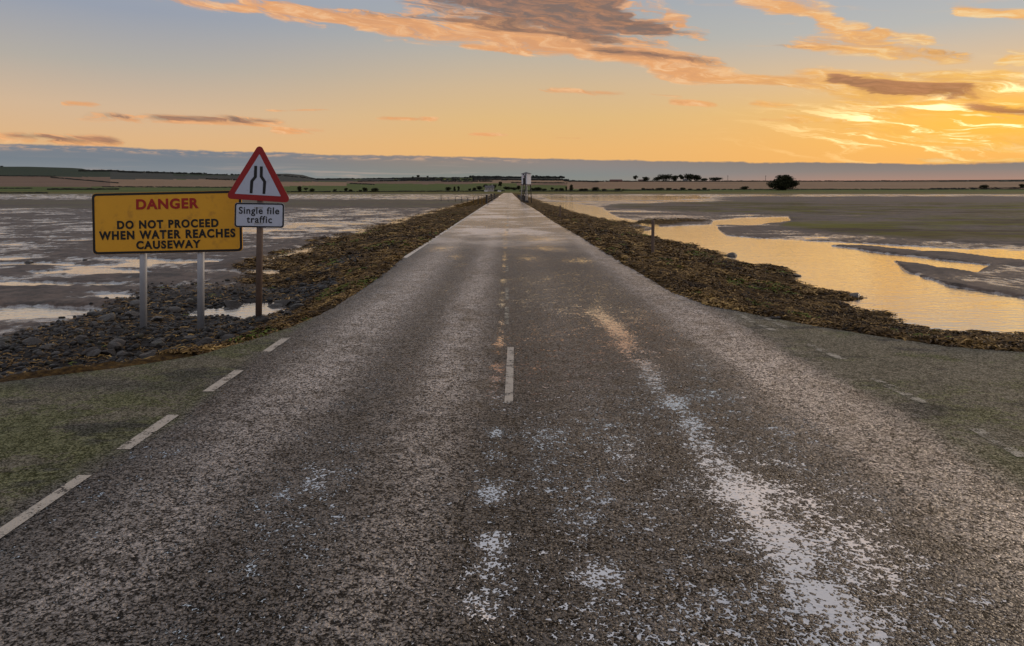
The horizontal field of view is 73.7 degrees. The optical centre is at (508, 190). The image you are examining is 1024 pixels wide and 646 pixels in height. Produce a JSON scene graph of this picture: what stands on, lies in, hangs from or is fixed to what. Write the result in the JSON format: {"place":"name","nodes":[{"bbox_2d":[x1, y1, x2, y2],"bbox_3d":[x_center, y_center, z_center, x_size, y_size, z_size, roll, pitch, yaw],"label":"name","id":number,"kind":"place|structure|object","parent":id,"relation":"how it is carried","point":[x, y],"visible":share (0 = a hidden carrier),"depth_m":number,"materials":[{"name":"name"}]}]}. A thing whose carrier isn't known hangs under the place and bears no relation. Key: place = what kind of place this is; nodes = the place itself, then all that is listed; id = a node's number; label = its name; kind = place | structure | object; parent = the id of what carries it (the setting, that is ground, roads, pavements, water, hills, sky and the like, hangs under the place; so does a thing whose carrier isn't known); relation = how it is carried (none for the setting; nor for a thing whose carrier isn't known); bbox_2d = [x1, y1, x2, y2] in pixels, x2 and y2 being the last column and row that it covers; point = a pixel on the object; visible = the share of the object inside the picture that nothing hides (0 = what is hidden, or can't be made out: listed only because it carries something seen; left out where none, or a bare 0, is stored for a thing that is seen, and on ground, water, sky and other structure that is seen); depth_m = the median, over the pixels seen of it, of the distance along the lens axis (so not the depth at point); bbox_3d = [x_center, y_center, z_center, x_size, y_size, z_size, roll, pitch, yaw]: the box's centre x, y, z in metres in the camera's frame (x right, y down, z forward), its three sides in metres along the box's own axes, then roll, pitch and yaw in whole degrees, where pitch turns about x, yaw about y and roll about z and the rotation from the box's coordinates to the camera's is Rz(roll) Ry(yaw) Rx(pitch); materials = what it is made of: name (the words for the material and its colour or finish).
{"place":"outdoors","nodes":[
{"label":"outdoors","id":0,"kind":"place"},
{"bbox_2d":[0,193,1023,645],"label":"road","id":1,"kind":"structure","parent":0,"point":[506,419],"depth_m":4.38,"materials":[{"name":"grey asphalt"}]},
{"bbox_2d":[0,193,1023,381],"bbox_3d":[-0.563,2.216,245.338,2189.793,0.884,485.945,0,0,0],"label":"ground","id":2,"kind":"structure","parent":0,"point":[970,220],"depth_m":36.00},
{"bbox_2d":[0,338,11,342],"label":"rock","id":3,"kind":"object","parent":2,"relation":"on","point":[5,340],"visible":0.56,"depth_m":10.46,"materials":[{"name":"grey stone"}]},
{"bbox_2d":[22,337,42,345],"bbox_3d":[-7.283,2.328,10.426,0.290,0.146,0.218,0,0,11],"label":"rock","id":4,"kind":"object","parent":2,"relation":"on","point":[29,341],"visible":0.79,"depth_m":10.41,"materials":[{"name":"grey stone"}]},
{"bbox_2d":[38,345,52,350],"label":"rock","id":5,"kind":"object","parent":2,"relation":"on","point":[44,347],"visible":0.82,"depth_m":10.11,"materials":[{"name":"grey stone"}]},
{"bbox_2d":[50,351,60,356],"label":"rock","id":6,"kind":"object","parent":2,"relation":"on","point":[55,353],"visible":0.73,"depth_m":9.84,"materials":[{"name":"grey stone"}]},
{"bbox_2d":[74,328,83,332],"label":"rock","id":7,"kind":"object","parent":2,"relation":"on","point":[78,330],"visible":0.62,"depth_m":11.38,"materials":[{"name":"grey stone"}]},
{"bbox_2d":[73,335,86,340],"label":"rock","id":8,"kind":"object","parent":2,"relation":"on","point":[81,337],"visible":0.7,"depth_m":10.73,"materials":[{"name":"grey stone"}]},
{"bbox_2d":[80,347,98,355],"bbox_3d":[-6.133,2.361,9.998,0.204,0.137,0.272,0,0,39],"label":"rock","id":9,"kind":"object","parent":2,"relation":"on","point":[84,352],"visible":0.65,"depth_m":9.90,"materials":[{"name":"grey stone"}]},
{"bbox_2d":[89,321,97,325],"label":"rock","id":10,"kind":"object","parent":2,"relation":"on","point":[94,323],"visible":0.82,"depth_m":12.18,"materials":[{"name":"grey stone"}]},
{"bbox_2d":[86,349,101,356],"bbox_3d":[-5.997,2.378,9.903,0.229,0.122,0.196,0,0,41],"label":"rock","id":11,"kind":"object","parent":2,"relation":"on","point":[97,352],"visible":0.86,"depth_m":9.86,"materials":[{"name":"grey stone"}]},
{"bbox_2d":[99,313,115,321],"bbox_3d":[-7.431,2.377,12.672,0.268,0.180,0.357,0,0,-20],"label":"rock","id":12,"kind":"object","parent":2,"relation":"on","point":[108,317],"visible":0.75,"depth_m":12.60,"materials":[{"name":"grey stone"}]},
{"bbox_2d":[101,349,115,354],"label":"rock","id":13,"kind":"object","parent":2,"relation":"on","point":[109,352],"visible":0.89,"depth_m":9.96,"materials":[{"name":"grey stone"}]},
{"bbox_2d":[106,326,121,331],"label":"rock","id":14,"kind":"object","parent":2,"relation":"on","point":[114,328],"visible":0.57,"depth_m":11.44,"materials":[{"name":"grey stone"}]},
{"bbox_2d":[106,342,122,350],"bbox_3d":[-5.903,2.345,10.240,0.278,0.160,0.211,0,0,24],"label":"rock","id":15,"kind":"object","parent":2,"relation":"on","point":[116,346],"visible":0.71,"depth_m":10.16,"materials":[{"name":"grey stone"}]},
{"bbox_2d":[112,308,121,312],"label":"rock","id":16,"kind":"object","parent":2,"relation":"on","point":[114,310],"visible":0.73,"depth_m":13.41,"materials":[{"name":"grey stone"}]},
{"bbox_2d":[110,339,125,344],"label":"rock","id":17,"kind":"object","parent":2,"relation":"on","point":[122,341],"visible":0.34,"depth_m":10.39,"materials":[{"name":"grey stone"}]},
{"bbox_2d":[116,351,131,357],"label":"rock","id":18,"kind":"object","parent":2,"relation":"on","point":[119,354],"visible":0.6,"depth_m":9.80,"materials":[{"name":"grey stone"}]},
{"bbox_2d":[124,310,139,316],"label":"rock","id":19,"kind":"object","parent":2,"relation":"on","point":[131,313],"visible":0.69,"depth_m":13.01,"materials":[{"name":"grey stone"}]},
{"bbox_2d":[130,300,139,307],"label":"rock","id":20,"kind":"object","parent":2,"relation":"on","point":[134,303],"visible":0.49,"depth_m":14.07,"materials":[{"name":"grey stone"}]},
{"bbox_2d":[137,352,155,358],"bbox_3d":[-5.091,2.364,9.621,0.242,0.155,0.237,0,0,-35],"label":"rock","id":21,"kind":"object","parent":2,"relation":"on","point":[146,355],"visible":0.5,"depth_m":9.57,"materials":[{"name":"grey stone"}]},
{"bbox_2d":[151,316,163,320],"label":"rock","id":22,"kind":"object","parent":2,"relation":"on","point":[156,318],"visible":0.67,"depth_m":12.56,"materials":[{"name":"grey stone"}]},
{"bbox_2d":[150,340,165,347],"bbox_3d":[-5.444,2.416,10.626,0.237,0.155,0.242,0,0,-4],"label":"rock","id":23,"kind":"object","parent":2,"relation":"on","point":[157,344],"visible":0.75,"depth_m":10.55,"materials":[{"name":"grey stone"}]},
{"bbox_2d":[92,190,242,330],"bbox_3d":[-5.824,1.328,11.734,2.574,2.654,0.149,0,0,0],"label":"warning board","id":24,"kind":"object","parent":2,"relation":"on","point":[200,223],"visible":0.96,"depth_m":11.66,"materials":[{"name":"metal"}]},
{"bbox_2d":[165,306,181,312],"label":"rock","id":25,"kind":"object","parent":2,"relation":"on","point":[174,309],"visible":0.76,"depth_m":13.48,"materials":[{"name":"grey stone"}]},
{"bbox_2d":[0,249,377,377],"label":"rubble","id":26,"kind":"object","parent":2,"relation":"on","point":[16,347],"visible":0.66,"depth_m":11.47,"materials":[{"name":"grey stone"}]},
{"bbox_2d":[183,335,196,340],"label":"rock","id":27,"kind":"object","parent":2,"relation":"on","point":[188,337],"visible":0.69,"depth_m":10.86,"materials":[{"name":"grey stone"}]},
{"bbox_2d":[185,298,195,303],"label":"rock","id":28,"kind":"object","parent":2,"relation":"on","point":[189,300],"visible":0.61,"depth_m":14.45,"materials":[{"name":"grey stone"}]},
{"bbox_2d":[196,337,213,344],"bbox_3d":[-4.538,2.274,10.221,0.235,0.141,0.230,0,0,0],"label":"rock","id":29,"kind":"object","parent":2,"relation":"on","point":[205,340],"visible":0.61,"depth_m":10.18,"materials":[{"name":"grey stone"}]},
{"bbox_2d":[222,334,235,338],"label":"rock","id":30,"kind":"object","parent":2,"relation":"on","point":[226,336],"visible":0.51,"depth_m":10.27,"materials":[{"name":"grey stone"}]},
{"bbox_2d":[224,300,241,306],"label":"rock","id":31,"kind":"object","parent":2,"relation":"on","point":[228,303],"visible":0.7,"depth_m":14.47,"materials":[{"name":"grey stone"}]},
{"bbox_2d":[228,146,288,317],"bbox_3d":[-4.105,0.869,11.286,1.006,3.182,0.133,0,0,0],"label":"road sign","id":32,"kind":"object","parent":2,"relation":"on","point":[258,181],"visible":0.97,"depth_m":11.22,"materials":[{"name":"white metal"}]},
{"bbox_2d":[254,318,271,322],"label":"rock","id":33,"kind":"object","parent":2,"relation":"on","point":[260,320],"visible":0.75,"depth_m":11.15,"materials":[{"name":"grey stone"}]},
{"bbox_2d":[267,303,284,306],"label":"rock","id":34,"kind":"object","parent":2,"relation":"on","point":[277,305],"visible":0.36,"depth_m":14.37,"materials":[{"name":"grey stone"}]},
{"bbox_2d":[274,299,290,305],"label":"rock","id":35,"kind":"object","parent":2,"relation":"on","point":[285,302],"visible":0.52,"depth_m":14.57,"materials":[{"name":"grey stone"}]},
{"bbox_2d":[290,303,303,309],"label":"rock","id":36,"kind":"object","parent":2,"relation":"on","point":[294,306],"visible":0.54,"depth_m":12.88,"materials":[{"name":"grey stone"}]},
{"bbox_2d":[486,193,497,202],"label":"bridge railing","id":37,"kind":"object","parent":2,"relation":"on","point":[491,198],"visible":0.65,"depth_m":119.36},
{"bbox_2d":[0,197,1023,376],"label":"seaweed","id":38,"kind":"object","parent":2,"relation":"on","point":[704,287],"visible":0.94,"depth_m":15.62,"materials":[{"name":"brown plant"}]},
{"bbox_2d":[520,172,531,202],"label":"refuge hut","id":39,"kind":"object","parent":2,"relation":"on","point":[526,178],"visible":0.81,"depth_m":112.61,"materials":[{"name":"white wood"}]},
{"bbox_2d":[651,220,654,253],"bbox_3d":[4.655,1.638,21.966,0.122,1.377,0.110,0,0,0],"label":"marker post","id":40,"kind":"object","parent":2,"relation":"on","point":[652,233],"visible":0.83,"depth_m":21.92,"materials":[{"name":"wood"}]},
{"bbox_2d":[726,252,736,255],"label":"rock","id":41,"kind":"object","parent":2,"relation":"on","point":[732,254],"visible":0.67,"depth_m":25.40,"materials":[{"name":"grey stone"}]},
{"bbox_2d":[849,292,859,298],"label":"rock","id":42,"kind":"object","parent":2,"relation":"on","point":[857,295],"visible":0.69,"depth_m":15.51,"materials":[{"name":"grey stone"}]},
{"bbox_2d":[0,194,1023,334],"bbox_3d":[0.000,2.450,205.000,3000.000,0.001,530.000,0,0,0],"label":"water","id":43,"kind":"structure","parent":0,"point":[881,281],"depth_m":21.12,"materials":[{"name":"grey liquid"}]},
{"bbox_2d":[0,167,1023,192],"bbox_3d":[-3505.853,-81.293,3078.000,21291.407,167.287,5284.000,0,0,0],"label":"hills","id":44,"kind":"structure","parent":0,"point":[44,183],"depth_m":963.01,"materials":[{"name":"green plant"}]},
{"bbox_2d":[78,169,598,181],"bbox_3d":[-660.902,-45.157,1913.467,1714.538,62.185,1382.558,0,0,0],"label":"distant wood","id":45,"kind":"object","parent":44,"relation":"on","point":[479,178],"visible":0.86,"depth_m":2084.14,"materials":[{"name":"green plant"}]},
{"bbox_2d":[485,184,493,191],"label":"house","id":46,"kind":"structure","parent":44,"relation":"on","point":[489,188],"depth_m":558.22,"materials":[{"name":"grey stone"}]},
{"bbox_2d":[0,175,1023,192],"bbox_3d":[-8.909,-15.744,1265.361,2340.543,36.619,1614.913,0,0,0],"label":"hedge","id":47,"kind":"object","parent":44,"relation":"on","point":[1013,188],"visible":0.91,"depth_m":661.88,"materials":[{"name":"plant"}]},
{"bbox_2d":[609,179,621,181],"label":"barn","id":48,"kind":"structure","parent":44,"relation":"on","point":[614,180],"depth_m":1234.64,"materials":[{"name":"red tile"}]},
{"bbox_2d":[657,174,671,180],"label":"tree","id":49,"kind":"object","parent":44,"relation":"on","point":[663,177],"visible":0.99,"depth_m":1227.35,"materials":[{"name":"green plant"}]},
{"bbox_2d":[670,175,678,180],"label":"tree","id":50,"kind":"object","parent":44,"relation":"on","point":[674,178],"visible":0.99,"depth_m":1228.42,"materials":[{"name":"green plant"}]},
{"bbox_2d":[683,174,692,180],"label":"tree","id":51,"kind":"object","parent":44,"relation":"on","point":[689,177],"visible":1,"depth_m":1226.70,"materials":[{"name":"green plant"}]},
{"bbox_2d":[692,175,701,180],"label":"tree","id":52,"kind":"object","parent":44,"relation":"on","point":[696,177],"visible":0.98,"depth_m":1226.28,"materials":[{"name":"green plant"}]},
{"bbox_2d":[709,177,723,180],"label":"tree","id":53,"kind":"object","parent":44,"relation":"on","point":[715,178],"visible":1,"depth_m":1223.97,"materials":[{"name":"green plant"}]},
{"bbox_2d":[766,175,799,189],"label":"tree","id":54,"kind":"object","parent":44,"relation":"on","point":[784,182],"visible":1,"depth_m":624.36,"materials":[{"name":"green plant"}]},
{"bbox_2d":[978,184,988,188],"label":"bush","id":55,"kind":"object","parent":44,"relation":"on","point":[983,186],"visible":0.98,"depth_m":683.26,"materials":[{"name":"green plant"}]},
{"bbox_2d":[0,0,1023,181],"label":"sky","id":56,"kind":"structure","parent":0,"point":[589,90],"materials":[{"name":"orange"}]}
]}

